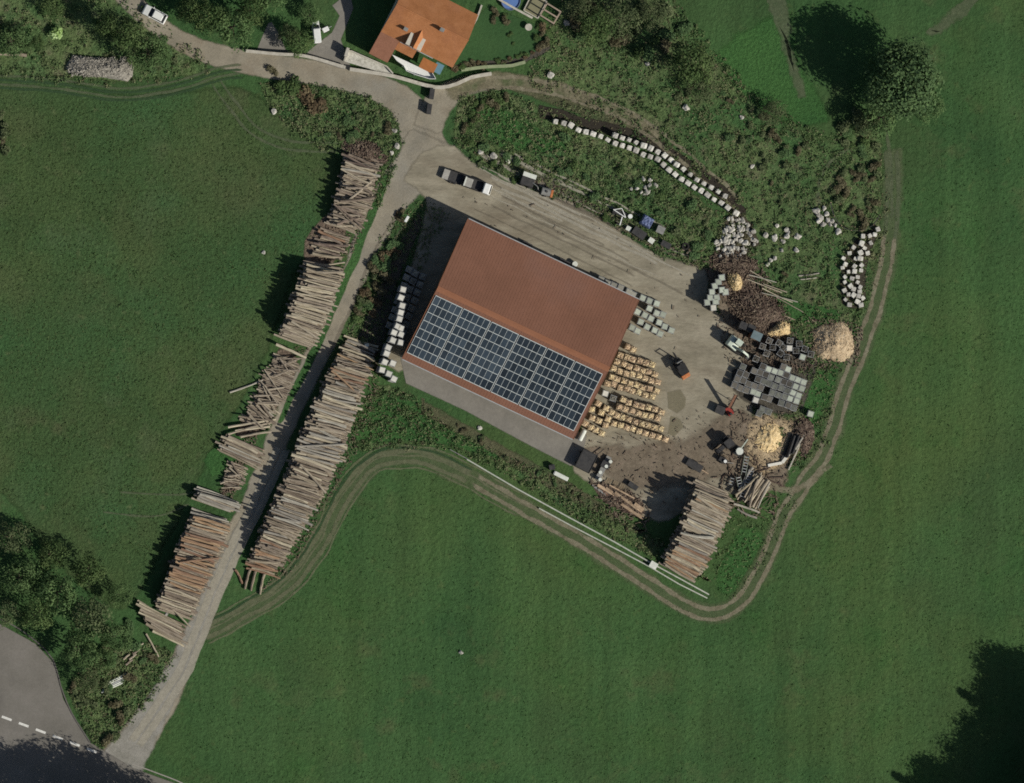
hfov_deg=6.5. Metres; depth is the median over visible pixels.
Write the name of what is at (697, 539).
log
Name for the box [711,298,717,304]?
crate
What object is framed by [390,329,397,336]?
crate
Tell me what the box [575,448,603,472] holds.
tipping trailer
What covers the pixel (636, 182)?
shrub
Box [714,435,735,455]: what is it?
tractor
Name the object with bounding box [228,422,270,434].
log
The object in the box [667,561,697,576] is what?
log
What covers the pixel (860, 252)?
stone block
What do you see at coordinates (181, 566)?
log
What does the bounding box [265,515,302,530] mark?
log
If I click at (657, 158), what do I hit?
stone block
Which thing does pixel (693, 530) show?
log
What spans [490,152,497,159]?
boulder
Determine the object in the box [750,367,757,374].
crate
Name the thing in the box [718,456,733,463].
trailed saw
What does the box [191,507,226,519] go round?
log
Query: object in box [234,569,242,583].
log
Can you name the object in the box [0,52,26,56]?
log
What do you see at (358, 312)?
shrub
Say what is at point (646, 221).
tarp stack
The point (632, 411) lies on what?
firewood crate
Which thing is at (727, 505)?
log
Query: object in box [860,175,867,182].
shrub
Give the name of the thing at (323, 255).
log
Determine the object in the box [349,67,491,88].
garden wall
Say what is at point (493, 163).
shrub
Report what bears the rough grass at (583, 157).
on the ground at (836, 42)
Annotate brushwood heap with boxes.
[341,138,389,166]
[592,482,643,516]
[708,249,760,276]
[728,283,785,332]
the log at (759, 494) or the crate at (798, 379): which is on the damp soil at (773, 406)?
the crate at (798, 379)
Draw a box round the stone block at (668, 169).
[665,166,672,173]
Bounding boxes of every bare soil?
[538,105,745,215]
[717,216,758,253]
[840,227,878,308]
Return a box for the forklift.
[670,353,689,379]
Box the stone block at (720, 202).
[718,200,724,205]
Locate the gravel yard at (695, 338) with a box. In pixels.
[388,145,769,521]
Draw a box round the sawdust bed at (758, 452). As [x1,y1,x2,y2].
[746,414,799,474]
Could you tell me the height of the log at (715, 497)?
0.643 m
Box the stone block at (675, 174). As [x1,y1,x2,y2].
[671,171,678,177]
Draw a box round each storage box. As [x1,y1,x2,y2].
[522,240,531,246]
[548,464,554,469]
[559,258,570,264]
[628,481,637,490]
[631,226,646,239]
[648,237,654,243]
[660,240,671,248]
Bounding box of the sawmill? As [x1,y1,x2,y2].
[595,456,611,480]
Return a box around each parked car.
[142,4,167,24]
[311,21,320,43]
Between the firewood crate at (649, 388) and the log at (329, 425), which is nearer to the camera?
the log at (329, 425)
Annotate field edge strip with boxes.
[816,148,848,207]
[885,126,893,216]
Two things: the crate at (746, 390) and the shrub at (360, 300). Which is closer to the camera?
the shrub at (360, 300)
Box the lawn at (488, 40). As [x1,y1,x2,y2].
[447,9,547,66]
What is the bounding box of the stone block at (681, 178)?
[678,176,684,181]
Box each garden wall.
[245,49,345,68]
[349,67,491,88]
[498,0,532,18]
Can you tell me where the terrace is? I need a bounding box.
[343,47,392,73]
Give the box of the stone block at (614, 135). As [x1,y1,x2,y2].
[611,132,618,138]
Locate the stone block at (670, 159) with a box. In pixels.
[667,157,673,162]
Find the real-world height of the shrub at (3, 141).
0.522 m
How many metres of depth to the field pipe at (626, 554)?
1519.29 m
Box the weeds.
[0,0,890,750]
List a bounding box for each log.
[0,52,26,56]
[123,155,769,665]
[136,603,178,624]
[138,611,181,632]
[139,602,179,623]
[139,608,180,628]
[141,605,181,625]
[145,616,179,634]
[145,618,182,638]
[145,622,180,642]
[145,633,158,656]
[151,623,187,644]
[152,630,183,646]
[157,597,190,611]
[161,595,195,608]
[164,585,195,598]
[164,589,197,600]
[164,591,195,603]
[164,594,195,606]
[165,578,195,590]
[168,577,201,589]
[169,565,203,576]
[169,571,204,584]
[169,574,203,587]
[170,581,200,593]
[171,587,199,596]
[172,571,206,583]
[172,609,190,626]
[173,567,207,581]
[175,555,206,567]
[175,557,208,569]
[175,560,212,575]
[179,565,210,576]
[180,543,215,556]
[180,556,214,566]
[180,557,218,562]
[181,537,217,548]
[181,539,218,551]
[181,548,214,563]
[184,536,219,546]
[184,542,216,553]
[185,532,223,542]
[187,526,224,538]
[190,511,225,524]
[190,524,223,533]
[190,527,226,542]
[190,535,228,547]
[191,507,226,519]
[192,522,227,532]
[193,516,229,528]
[194,488,238,502]
[194,518,229,531]
[196,512,228,522]
[197,486,232,499]
[197,492,240,505]
[197,497,230,511]
[198,495,239,511]
[200,493,239,508]
[217,448,257,469]
[219,444,260,462]
[220,448,260,468]
[221,435,257,454]
[222,445,263,462]
[222,448,259,465]
[224,441,262,460]
[225,433,263,450]
[228,418,275,427]
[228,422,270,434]
[228,435,262,454]
[228,445,261,460]
[229,380,262,392]
[230,461,245,481]
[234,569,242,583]
[235,425,269,430]
[238,415,272,420]
[240,431,271,437]
[244,569,250,588]
[245,562,277,571]
[246,567,279,578]
[248,404,275,423]
[250,557,277,569]
[250,571,256,590]
[251,559,280,563]
[251,567,274,574]
[254,548,279,558]
[254,562,274,569]
[258,397,279,413]
[259,574,265,594]
[260,538,281,548]
[260,549,282,556]
[261,537,290,549]
[263,530,292,538]
[263,533,287,541]
[263,535,291,547]
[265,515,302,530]
[266,519,296,529]
[267,519,296,532]
[269,510,301,523]
[269,524,296,536]
[270,526,293,541]
[271,507,308,520]
[273,516,308,530]
[274,333,308,346]
[274,508,312,525]
[275,343,306,358]
[276,516,300,523]
[277,486,316,504]
[277,504,305,515]
[280,498,317,510]
[281,496,308,506]
[282,323,316,336]
[282,488,318,501]
[282,502,311,511]
[283,333,317,346]
[283,493,307,503]
[284,328,317,342]
[284,483,318,494]
[284,504,312,516]
[285,483,319,498]
[286,314,317,324]
[286,318,316,328]
[286,477,328,488]
[288,321,322,331]
[290,480,317,489]
[291,305,325,316]
[291,313,322,325]
[291,320,319,339]
[291,453,335,470]
[291,465,332,479]
[291,474,323,486]
[293,313,323,322]
[293,468,321,480]
[294,302,329,313]
[294,457,333,473]
[295,287,326,297]
[295,308,330,320]
[295,443,344,446]
[295,444,339,457]
[296,285,333,292]
[296,292,332,302]
[296,305,326,313]
[296,447,342,461]
[296,451,338,461]
[297,294,333,297]
[297,297,331,308]
[297,302,332,311]
[297,438,338,454]
[297,462,326,473]
[297,474,320,484]
[299,436,344,451]
[299,455,333,465]
[299,466,327,475]
[300,287,331,294]
[300,295,333,304]
[300,451,330,465]
[300,464,325,493]
[303,262,340,269]
[303,272,340,281]
[304,279,336,288]
[304,298,337,306]
[306,263,344,275]
[306,267,342,280]
[306,275,336,282]
[306,278,339,286]
[306,434,347,448]
[307,270,342,273]
[307,283,339,291]
[307,447,337,453]
[308,276,339,285]
[309,425,341,433]
[309,431,340,440]
[310,405,353,421]
[310,434,337,442]
[311,405,354,416]
[311,414,345,425]
[312,252,341,257]
[313,242,348,246]
[314,400,354,418]
[315,413,343,422]
[316,410,350,423]
[316,422,344,429]
[316,426,336,437]
[318,229,344,242]
[318,418,346,428]
[318,424,346,433]
[319,242,344,252]
[319,247,339,255]
[320,227,348,238]
[320,402,356,413]
[321,235,342,244]
[322,390,355,401]
[322,394,362,410]
[322,400,352,408]
[324,261,344,264]
[324,388,353,398]
[325,378,357,387]
[326,386,357,396]
[329,373,360,381]
[330,367,368,380]
[330,384,358,393]
[331,370,353,390]
[333,203,363,228]
[333,370,364,382]
[333,398,360,404]
[334,199,372,208]
[334,365,366,376]
[334,377,363,384]
[335,381,359,392]
[336,188,371,202]
[337,217,358,225]
[337,353,373,369]
[337,363,372,376]
[338,208,360,230]
[339,346,373,358]
[340,168,369,183]
[340,196,374,201]
[341,153,365,165]
[341,208,363,217]
[342,168,379,176]
[342,177,372,194]
[342,205,370,208]
[343,353,368,361]
[344,159,380,171]
[344,335,377,347]
[345,161,374,176]
[345,342,373,355]
[347,339,374,353]
[348,153,376,166]
[349,180,371,198]
[352,152,378,162]
[665,561,692,579]
[665,564,695,582]
[666,556,698,574]
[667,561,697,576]
[671,556,699,571]
[672,549,706,566]
[672,552,700,567]
[674,548,706,562]
[675,538,709,554]
[675,546,704,559]
[676,536,711,552]
[678,541,707,555]
[678,545,709,560]
[679,520,709,535]
[681,532,713,538]
[682,525,715,542]
[683,512,718,525]
[684,531,716,548]
[685,535,716,551]
[686,514,721,531]
[686,519,715,533]
[687,518,718,532]
[687,522,715,537]
[690,499,726,517]
[690,502,722,520]
[690,511,724,527]
[691,506,722,523]
[691,509,723,524]
[692,493,724,508]
[693,481,727,497]
[694,488,728,503]
[694,492,728,508]
[695,479,724,494]
[696,479,727,493]
[696,495,724,517]
[696,498,727,512]
[699,489,733,501]
[702,493,731,507]
[733,503,759,512]
[735,475,758,495]
[737,508,756,518]
[738,466,753,490]
[744,475,761,501]
[748,279,781,292]
[749,274,776,282]
[749,479,758,507]
[749,482,765,501]
[751,479,769,507]
[757,482,770,507]
[761,292,797,302]
[762,288,792,302]
[776,297,802,311]
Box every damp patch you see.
[668,390,685,412]
[668,416,683,435]
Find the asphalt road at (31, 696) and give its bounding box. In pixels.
[0,624,172,782]
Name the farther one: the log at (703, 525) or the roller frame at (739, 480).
the roller frame at (739, 480)
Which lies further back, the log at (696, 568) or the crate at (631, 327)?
the crate at (631, 327)
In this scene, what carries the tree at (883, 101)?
on the ground at (836, 42)
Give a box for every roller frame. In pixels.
[726,476,734,488]
[735,476,742,487]
[739,469,753,498]
[741,455,749,475]
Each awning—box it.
[418,57,437,72]
[434,62,443,74]
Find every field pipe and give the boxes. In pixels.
[467,459,708,594]
[539,508,707,598]
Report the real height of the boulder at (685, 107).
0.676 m
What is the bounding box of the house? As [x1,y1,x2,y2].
[369,0,477,67]
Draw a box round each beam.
[767,461,781,466]
[780,433,792,458]
[785,436,792,457]
[787,435,795,457]
[788,443,800,469]
[790,433,797,454]
[792,436,799,453]
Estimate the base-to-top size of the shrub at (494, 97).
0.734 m
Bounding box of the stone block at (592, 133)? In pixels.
[590,131,596,136]
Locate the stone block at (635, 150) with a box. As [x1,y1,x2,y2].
[632,146,639,153]
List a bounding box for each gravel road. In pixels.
[103,130,449,750]
[105,501,258,770]
[116,0,445,144]
[413,77,488,133]
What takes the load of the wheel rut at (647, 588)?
on the farm track
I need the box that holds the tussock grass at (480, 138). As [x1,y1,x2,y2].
[0,0,889,747]
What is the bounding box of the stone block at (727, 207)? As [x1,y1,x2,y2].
[724,204,731,210]
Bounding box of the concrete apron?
[400,350,586,465]
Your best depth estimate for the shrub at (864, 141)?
1525.06 m
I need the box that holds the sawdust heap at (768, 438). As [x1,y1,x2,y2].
[754,422,781,452]
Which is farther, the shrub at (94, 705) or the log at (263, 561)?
the log at (263, 561)
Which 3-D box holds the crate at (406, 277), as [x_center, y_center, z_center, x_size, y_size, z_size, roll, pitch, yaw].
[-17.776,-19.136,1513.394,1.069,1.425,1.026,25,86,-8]
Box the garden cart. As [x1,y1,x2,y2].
[322,26,331,32]
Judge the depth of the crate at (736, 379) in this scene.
1521.24 m
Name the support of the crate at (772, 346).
on the damp soil at (773, 406)
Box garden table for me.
[525,24,531,30]
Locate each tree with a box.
[0,24,31,58]
[0,521,32,555]
[0,557,43,595]
[0,598,20,629]
[13,36,32,53]
[19,596,55,630]
[29,34,45,50]
[35,537,71,573]
[37,571,77,617]
[39,0,65,20]
[59,624,98,673]
[68,595,114,638]
[69,551,108,586]
[74,667,99,693]
[90,648,117,672]
[92,11,117,37]
[98,622,133,652]
[104,581,133,608]
[107,19,141,53]
[127,31,167,72]
[153,47,171,64]
[175,0,204,24]
[191,0,229,39]
[209,6,254,52]
[234,0,268,26]
[250,0,286,14]
[276,23,298,47]
[283,26,315,58]
[298,2,322,26]
[563,0,599,22]
[577,8,615,49]
[600,0,645,41]
[635,0,667,31]
[666,39,713,88]
[683,72,721,105]
[759,96,788,124]
[849,110,879,136]
[858,34,944,121]
[861,96,900,142]
[873,75,905,114]
[912,90,944,124]
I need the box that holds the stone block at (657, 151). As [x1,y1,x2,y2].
[654,149,660,154]
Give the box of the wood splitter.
[725,394,737,415]
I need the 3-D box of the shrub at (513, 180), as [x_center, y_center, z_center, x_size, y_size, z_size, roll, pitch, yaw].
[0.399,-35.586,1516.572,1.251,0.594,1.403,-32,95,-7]
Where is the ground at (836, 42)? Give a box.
[0,0,1023,782]
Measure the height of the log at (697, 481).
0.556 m
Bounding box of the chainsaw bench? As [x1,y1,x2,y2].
[733,439,747,456]
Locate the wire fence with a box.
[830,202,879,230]
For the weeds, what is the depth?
1517.18 m
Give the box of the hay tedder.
[611,207,632,224]
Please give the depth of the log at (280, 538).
1507.79 m
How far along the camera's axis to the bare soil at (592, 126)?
1519.67 m
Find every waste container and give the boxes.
[426,104,431,114]
[428,88,434,98]
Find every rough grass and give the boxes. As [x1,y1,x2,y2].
[0,0,206,81]
[70,645,172,745]
[261,83,399,188]
[351,385,710,580]
[454,91,724,269]
[534,0,884,461]
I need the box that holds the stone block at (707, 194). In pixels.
[704,191,710,198]
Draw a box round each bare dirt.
[586,409,787,489]
[709,283,795,362]
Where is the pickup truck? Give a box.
[461,175,492,194]
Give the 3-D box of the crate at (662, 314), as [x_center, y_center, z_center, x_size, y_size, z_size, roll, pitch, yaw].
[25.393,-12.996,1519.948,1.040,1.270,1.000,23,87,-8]
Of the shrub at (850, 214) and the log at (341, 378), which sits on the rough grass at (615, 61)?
the shrub at (850, 214)
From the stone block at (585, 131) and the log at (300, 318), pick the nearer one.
the log at (300, 318)
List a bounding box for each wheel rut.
[0,64,239,89]
[0,69,240,92]
[0,73,240,97]
[0,77,241,100]
[104,504,187,516]
[121,491,196,495]
[129,447,279,740]
[138,450,288,745]
[206,459,465,638]
[209,454,523,629]
[209,467,516,643]
[211,449,470,625]
[213,86,337,152]
[213,447,470,619]
[215,444,527,615]
[221,81,336,143]
[474,239,895,620]
[475,165,547,200]
[479,236,884,610]
[480,154,554,191]
[483,154,579,201]
[483,166,617,232]
[483,183,550,216]
[484,75,742,200]
[487,86,735,208]
[490,195,657,276]
[491,176,641,250]
[492,188,561,220]
[498,174,579,215]
[501,153,626,214]
[501,188,656,264]
[505,152,576,187]
[514,186,651,253]
[515,154,661,225]
[535,199,662,261]
[536,182,695,260]
[538,201,689,275]
[769,466,830,492]
[879,152,889,257]
[890,152,899,258]
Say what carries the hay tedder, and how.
on the rough grass at (583, 157)
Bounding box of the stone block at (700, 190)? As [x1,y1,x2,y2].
[697,187,704,193]
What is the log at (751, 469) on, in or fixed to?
on the roller frame at (746, 482)
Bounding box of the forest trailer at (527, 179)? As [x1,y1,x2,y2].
[519,171,538,190]
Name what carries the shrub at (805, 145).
on the rough grass at (615, 61)
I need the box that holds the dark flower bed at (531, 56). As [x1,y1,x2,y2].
[458,41,549,68]
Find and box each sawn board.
[597,484,613,495]
[609,485,633,498]
[615,491,637,509]
[620,503,643,519]
[634,502,643,510]
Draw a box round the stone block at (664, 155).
[661,152,667,158]
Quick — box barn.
[402,218,638,439]
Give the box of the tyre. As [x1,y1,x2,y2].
[682,243,688,249]
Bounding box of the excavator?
[723,333,749,359]
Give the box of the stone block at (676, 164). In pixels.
[672,161,679,167]
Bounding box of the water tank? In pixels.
[578,429,586,440]
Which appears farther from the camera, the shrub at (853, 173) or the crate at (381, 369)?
the shrub at (853, 173)
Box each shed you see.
[736,321,747,329]
[745,323,755,332]
[748,330,762,341]
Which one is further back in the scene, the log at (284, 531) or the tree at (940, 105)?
the tree at (940, 105)
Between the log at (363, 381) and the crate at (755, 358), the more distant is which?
the crate at (755, 358)
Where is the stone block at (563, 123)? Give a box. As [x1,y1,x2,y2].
[560,120,566,125]
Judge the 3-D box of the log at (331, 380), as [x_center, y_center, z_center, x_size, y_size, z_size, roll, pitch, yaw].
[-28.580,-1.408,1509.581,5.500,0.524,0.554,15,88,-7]
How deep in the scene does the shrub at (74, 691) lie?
1505.21 m
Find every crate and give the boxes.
[378,366,385,373]
[380,358,388,365]
[382,350,389,357]
[384,344,391,351]
[384,370,392,377]
[385,321,392,328]
[388,313,394,320]
[388,336,396,343]
[388,359,396,366]
[389,375,397,382]
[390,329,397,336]
[391,306,398,312]
[393,322,401,329]
[395,315,402,322]
[396,294,404,301]
[396,309,403,315]
[396,331,404,337]
[396,339,404,345]
[398,302,405,308]
[399,286,406,292]
[402,274,409,281]
[402,320,409,327]
[404,293,410,300]
[404,312,412,319]
[405,266,412,273]
[406,285,412,292]
[407,304,414,311]
[408,277,416,284]
[410,297,418,304]
[411,269,418,276]
[412,288,420,295]
[415,281,423,287]
[418,273,426,279]
[581,420,589,427]
[587,424,594,430]
[588,406,594,412]
[588,414,596,421]
[592,427,599,433]
[593,399,602,407]
[594,417,602,424]
[597,409,604,416]
[597,430,605,436]
[601,390,608,396]
[601,422,608,428]
[602,404,610,411]
[603,380,610,387]
[603,415,611,422]
[607,373,615,380]
[607,408,615,416]
[609,364,617,372]
[609,394,616,401]
[609,420,617,426]
[610,380,617,387]
[612,412,621,419]
[613,358,620,365]
[614,375,620,382]
[615,403,622,410]
[616,351,624,359]
[616,367,623,375]
[616,384,623,390]
[616,422,624,428]
[617,284,623,290]
[618,395,627,403]
[619,413,626,420]
[620,360,627,367]
[620,377,627,384]
[622,370,629,377]
[622,405,629,412]
[623,343,631,350]
[623,353,630,360]
[623,385,630,392]
[623,424,630,431]
[624,399,631,405]
[625,288,632,293]
[625,363,633,370]
[625,415,632,422]
[626,380,634,386]
[627,324,635,331]
[627,387,636,394]
[628,407,636,414]
[629,346,636,353]
[629,356,636,363]
[629,370,636,377]
[629,424,636,432]
[631,401,639,408]
[631,418,639,425]
[632,365,640,371]
[633,327,641,334]
[633,381,640,388]
[634,308,640,315]
[635,357,642,364]
[635,372,642,379]
[635,389,642,395]
[635,409,641,417]
[635,428,642,434]
[636,318,644,325]
[638,402,645,409]
[638,420,645,427]
[639,294,646,301]
[639,367,646,374]
[639,384,646,390]
[640,311,648,318]
[641,374,649,381]
[641,391,649,398]
[641,411,648,418]
[641,430,649,436]
[642,323,650,330]
[642,359,649,365]
[644,404,652,410]
[645,297,652,304]
[645,305,652,311]
[645,368,652,374]
[645,421,651,428]
[646,314,654,322]
[646,385,653,391]
[647,377,655,384]
[647,413,653,419]
[648,361,655,368]
[648,393,655,400]
[648,432,655,439]
[650,326,657,333]
[650,371,658,378]
[650,424,658,430]
[651,406,658,412]
[652,300,659,306]
[652,309,660,316]
[652,387,660,394]
[653,415,661,422]
[654,378,661,385]
[655,319,662,325]
[655,330,663,337]
[655,434,662,440]
[657,408,665,415]
[657,425,664,432]
[659,311,666,317]
[660,323,668,329]
[662,435,669,442]
[667,326,674,333]
[703,299,709,305]
[706,295,712,300]
[708,289,714,294]
[709,305,716,310]
[710,283,717,288]
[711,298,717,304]
[713,294,719,300]
[714,279,720,284]
[717,274,724,280]
[718,287,724,292]
[722,289,728,294]
[730,381,737,388]
[732,375,740,382]
[735,369,743,376]
[736,384,743,391]
[738,363,746,370]
[739,377,746,383]
[742,371,749,378]
[742,386,749,393]
[744,380,751,387]
[748,388,755,394]
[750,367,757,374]
[750,382,757,388]
[751,355,759,362]
[751,396,759,403]
[753,375,761,382]
[753,390,761,397]
[755,410,762,416]
[756,369,763,375]
[757,384,764,391]
[758,343,765,349]
[758,363,766,369]
[758,405,765,412]
[760,378,766,385]
[760,393,767,400]
[761,371,769,378]
[762,350,769,356]
[764,366,772,372]
[764,408,771,414]
[765,337,772,344]
[766,380,771,386]
[767,395,772,402]
[768,344,775,349]
[768,374,774,380]
[768,389,775,395]
[770,382,777,389]
[771,367,777,374]
[773,376,780,383]
[773,391,781,398]
[775,339,782,346]
[775,349,783,357]
[777,369,783,376]
[777,384,784,391]
[777,399,784,406]
[778,344,786,351]
[779,363,786,369]
[780,378,787,385]
[780,393,787,400]
[782,371,789,378]
[783,354,789,360]
[783,387,790,394]
[784,366,791,372]
[784,401,790,408]
[786,337,793,343]
[786,345,792,350]
[786,381,792,387]
[786,395,793,401]
[788,374,795,381]
[789,389,796,396]
[789,404,796,411]
[791,382,798,389]
[792,348,798,353]
[792,397,799,404]
[794,376,801,383]
[795,341,801,346]
[795,392,801,398]
[798,353,805,360]
[798,385,805,391]
[800,345,808,352]
[800,379,807,385]
[806,410,813,417]
[807,351,814,357]
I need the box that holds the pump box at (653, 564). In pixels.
[649,561,657,568]
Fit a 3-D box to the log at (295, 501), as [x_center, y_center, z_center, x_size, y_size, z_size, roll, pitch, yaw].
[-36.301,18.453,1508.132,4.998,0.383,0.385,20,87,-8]
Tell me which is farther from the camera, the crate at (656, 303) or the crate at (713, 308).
the crate at (713, 308)
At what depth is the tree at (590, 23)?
1514.43 m
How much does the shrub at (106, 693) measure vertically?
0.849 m
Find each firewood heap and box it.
[66,55,133,80]
[728,272,742,290]
[766,321,790,336]
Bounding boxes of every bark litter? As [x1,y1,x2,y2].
[222,465,243,493]
[236,349,296,437]
[304,212,345,263]
[707,255,756,320]
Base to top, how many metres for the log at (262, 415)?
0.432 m
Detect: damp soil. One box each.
[358,214,421,357]
[732,331,817,414]
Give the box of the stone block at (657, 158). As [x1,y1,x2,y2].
[654,155,660,162]
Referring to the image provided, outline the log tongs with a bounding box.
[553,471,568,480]
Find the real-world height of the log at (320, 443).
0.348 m
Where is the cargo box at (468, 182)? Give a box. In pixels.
[463,177,473,187]
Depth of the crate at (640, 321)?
1518.79 m
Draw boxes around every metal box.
[655,225,665,234]
[714,405,725,415]
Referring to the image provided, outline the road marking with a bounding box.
[132,763,181,782]
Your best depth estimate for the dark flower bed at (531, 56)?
1516.88 m
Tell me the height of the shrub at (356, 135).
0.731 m
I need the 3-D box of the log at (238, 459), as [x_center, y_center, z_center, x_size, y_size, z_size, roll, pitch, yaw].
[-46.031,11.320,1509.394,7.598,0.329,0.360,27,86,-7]
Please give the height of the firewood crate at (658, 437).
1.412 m
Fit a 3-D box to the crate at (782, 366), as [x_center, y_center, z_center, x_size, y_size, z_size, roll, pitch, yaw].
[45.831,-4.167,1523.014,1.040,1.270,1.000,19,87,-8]
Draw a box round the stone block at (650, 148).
[646,144,653,151]
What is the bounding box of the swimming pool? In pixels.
[501,0,520,9]
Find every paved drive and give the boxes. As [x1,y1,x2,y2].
[257,22,304,53]
[305,0,352,68]
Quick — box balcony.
[393,55,435,78]
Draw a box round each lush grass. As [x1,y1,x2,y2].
[204,435,257,476]
[278,173,388,422]
[349,396,511,458]
[468,107,565,152]
[716,527,761,593]
[717,13,828,125]
[769,295,841,324]
[804,370,838,426]
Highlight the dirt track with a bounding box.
[446,71,658,139]
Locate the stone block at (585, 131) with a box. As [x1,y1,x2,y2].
[582,129,588,134]
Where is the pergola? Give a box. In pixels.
[538,3,561,23]
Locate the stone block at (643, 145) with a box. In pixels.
[639,142,646,148]
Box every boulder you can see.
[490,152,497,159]
[547,72,554,78]
[563,20,569,25]
[682,104,689,110]
[772,234,777,241]
[794,233,801,239]
[812,208,819,213]
[835,228,841,234]
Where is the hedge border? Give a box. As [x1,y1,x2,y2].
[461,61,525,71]
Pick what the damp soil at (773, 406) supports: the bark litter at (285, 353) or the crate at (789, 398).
the crate at (789, 398)
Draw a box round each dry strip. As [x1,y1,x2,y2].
[422,398,647,533]
[513,89,720,199]
[767,0,804,96]
[926,0,976,34]
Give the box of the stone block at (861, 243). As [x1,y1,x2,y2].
[858,240,864,246]
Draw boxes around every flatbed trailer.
[442,169,463,184]
[686,458,707,473]
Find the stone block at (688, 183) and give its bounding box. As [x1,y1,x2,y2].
[684,180,691,186]
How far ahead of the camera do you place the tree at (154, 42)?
1501.95 m
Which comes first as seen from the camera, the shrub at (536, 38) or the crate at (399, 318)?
the crate at (399, 318)
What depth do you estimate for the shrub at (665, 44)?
1519.88 m
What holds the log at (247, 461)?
on the log at (236, 455)
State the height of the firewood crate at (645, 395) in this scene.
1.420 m
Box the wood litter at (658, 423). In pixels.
[220,169,862,591]
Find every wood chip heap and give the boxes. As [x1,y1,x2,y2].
[791,416,814,457]
[813,321,853,361]
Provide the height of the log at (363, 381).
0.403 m
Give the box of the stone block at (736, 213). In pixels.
[732,209,739,216]
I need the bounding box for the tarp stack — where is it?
[639,214,653,228]
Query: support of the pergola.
on the rough grass at (615, 61)
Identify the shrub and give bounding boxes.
[0,109,5,119]
[0,122,7,127]
[0,127,11,137]
[0,137,6,145]
[0,144,10,155]
[47,26,62,39]
[68,681,76,692]
[70,687,77,695]
[76,691,84,701]
[84,698,91,706]
[90,700,98,709]
[99,679,110,687]
[101,733,112,746]
[103,684,112,692]
[103,688,112,696]
[107,700,122,708]
[111,732,119,742]
[116,710,124,725]
[121,706,130,717]
[122,673,136,681]
[124,618,134,627]
[128,641,141,651]
[139,657,146,664]
[147,653,158,663]
[149,63,156,74]
[170,57,177,65]
[266,65,278,76]
[273,80,288,95]
[283,75,303,95]
[296,84,314,105]
[306,96,327,115]
[324,132,331,136]
[336,131,341,140]
[342,114,350,125]
[345,132,352,141]
[346,135,355,144]
[351,130,359,138]
[352,306,362,316]
[352,315,361,323]
[355,112,363,121]
[356,296,364,306]
[359,287,370,297]
[360,336,367,343]
[362,302,373,309]
[363,298,370,307]
[366,261,378,273]
[369,309,376,317]
[370,254,378,264]
[370,273,378,279]
[371,281,386,295]
[373,298,382,307]
[378,249,391,261]
[378,270,393,284]
[379,260,390,272]
[384,121,391,132]
[386,239,395,249]
[389,252,397,260]
[390,246,400,254]
[394,240,404,249]
[451,65,458,72]
[461,122,467,132]
[462,134,469,143]
[465,137,475,146]
[467,110,474,117]
[468,121,476,128]
[471,113,480,122]
[472,100,478,106]
[473,115,481,123]
[476,103,484,111]
[477,143,489,151]
[480,97,487,105]
[486,98,500,109]
[490,15,495,24]
[490,94,498,101]
[490,159,496,167]
[491,6,499,16]
[495,58,501,63]
[496,97,505,104]
[497,164,504,173]
[501,15,508,25]
[502,152,510,160]
[503,92,509,102]
[511,177,517,184]
[513,156,519,165]
[533,33,540,41]
[536,42,545,48]
[539,22,545,31]
[545,28,551,34]
[545,36,549,46]
[556,167,564,175]
[558,131,570,142]
[564,167,573,175]
[568,160,577,171]
[569,12,581,31]
[574,32,586,40]
[583,173,589,179]
[588,191,599,201]
[599,28,612,40]
[602,212,610,221]
[608,33,630,47]
[615,165,625,173]
[632,46,644,59]
[633,180,642,188]
[634,25,642,35]
[635,1,653,16]
[642,45,653,62]
[647,182,655,190]
[655,189,666,199]
[655,210,664,217]
[657,28,675,41]
[658,1,674,17]
[660,34,671,53]
[670,227,681,237]
[677,21,692,36]
[685,89,691,96]
[686,198,696,211]
[687,251,699,259]
[691,241,703,250]
[704,228,712,240]
[723,133,734,141]
[726,98,734,103]
[737,136,745,144]
[743,232,750,240]
[745,136,752,144]
[747,122,752,128]
[755,108,761,115]
[758,113,770,120]
[758,131,765,137]
[759,164,766,172]
[767,128,773,137]
[771,132,781,143]
[778,150,787,156]
[781,148,791,158]
[783,162,790,169]
[788,173,796,180]
[789,228,797,235]
[795,146,801,155]
[802,142,808,149]
[833,181,846,189]
[834,194,844,203]
[835,119,851,132]
[836,175,845,186]
[838,168,847,177]
[840,139,849,148]
[842,126,852,136]
[842,187,849,198]
[847,212,854,217]
[849,169,857,176]
[851,107,862,119]
[851,115,862,126]
[853,176,860,182]
[857,163,865,172]
[857,171,866,176]
[857,209,863,220]
[858,142,865,150]
[858,150,867,158]
[859,218,869,231]
[860,137,869,147]
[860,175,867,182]
[867,176,875,182]
[868,161,881,171]
[870,199,880,205]
[871,142,880,151]
[873,170,881,179]
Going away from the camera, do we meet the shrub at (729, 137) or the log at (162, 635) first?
the log at (162, 635)
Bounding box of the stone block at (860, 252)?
[857,249,863,255]
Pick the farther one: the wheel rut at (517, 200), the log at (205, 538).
the wheel rut at (517, 200)
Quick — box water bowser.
[541,186,553,197]
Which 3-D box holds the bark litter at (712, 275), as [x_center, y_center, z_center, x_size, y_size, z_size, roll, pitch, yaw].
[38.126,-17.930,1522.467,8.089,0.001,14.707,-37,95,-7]
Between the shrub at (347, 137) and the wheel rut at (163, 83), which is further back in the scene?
the shrub at (347, 137)
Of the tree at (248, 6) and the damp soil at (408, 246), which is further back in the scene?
the damp soil at (408, 246)
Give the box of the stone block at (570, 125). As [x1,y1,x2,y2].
[567,122,574,128]
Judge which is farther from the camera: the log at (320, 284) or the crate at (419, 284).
the crate at (419, 284)
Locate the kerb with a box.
[1,619,89,742]
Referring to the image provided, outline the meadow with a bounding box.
[0,75,343,608]

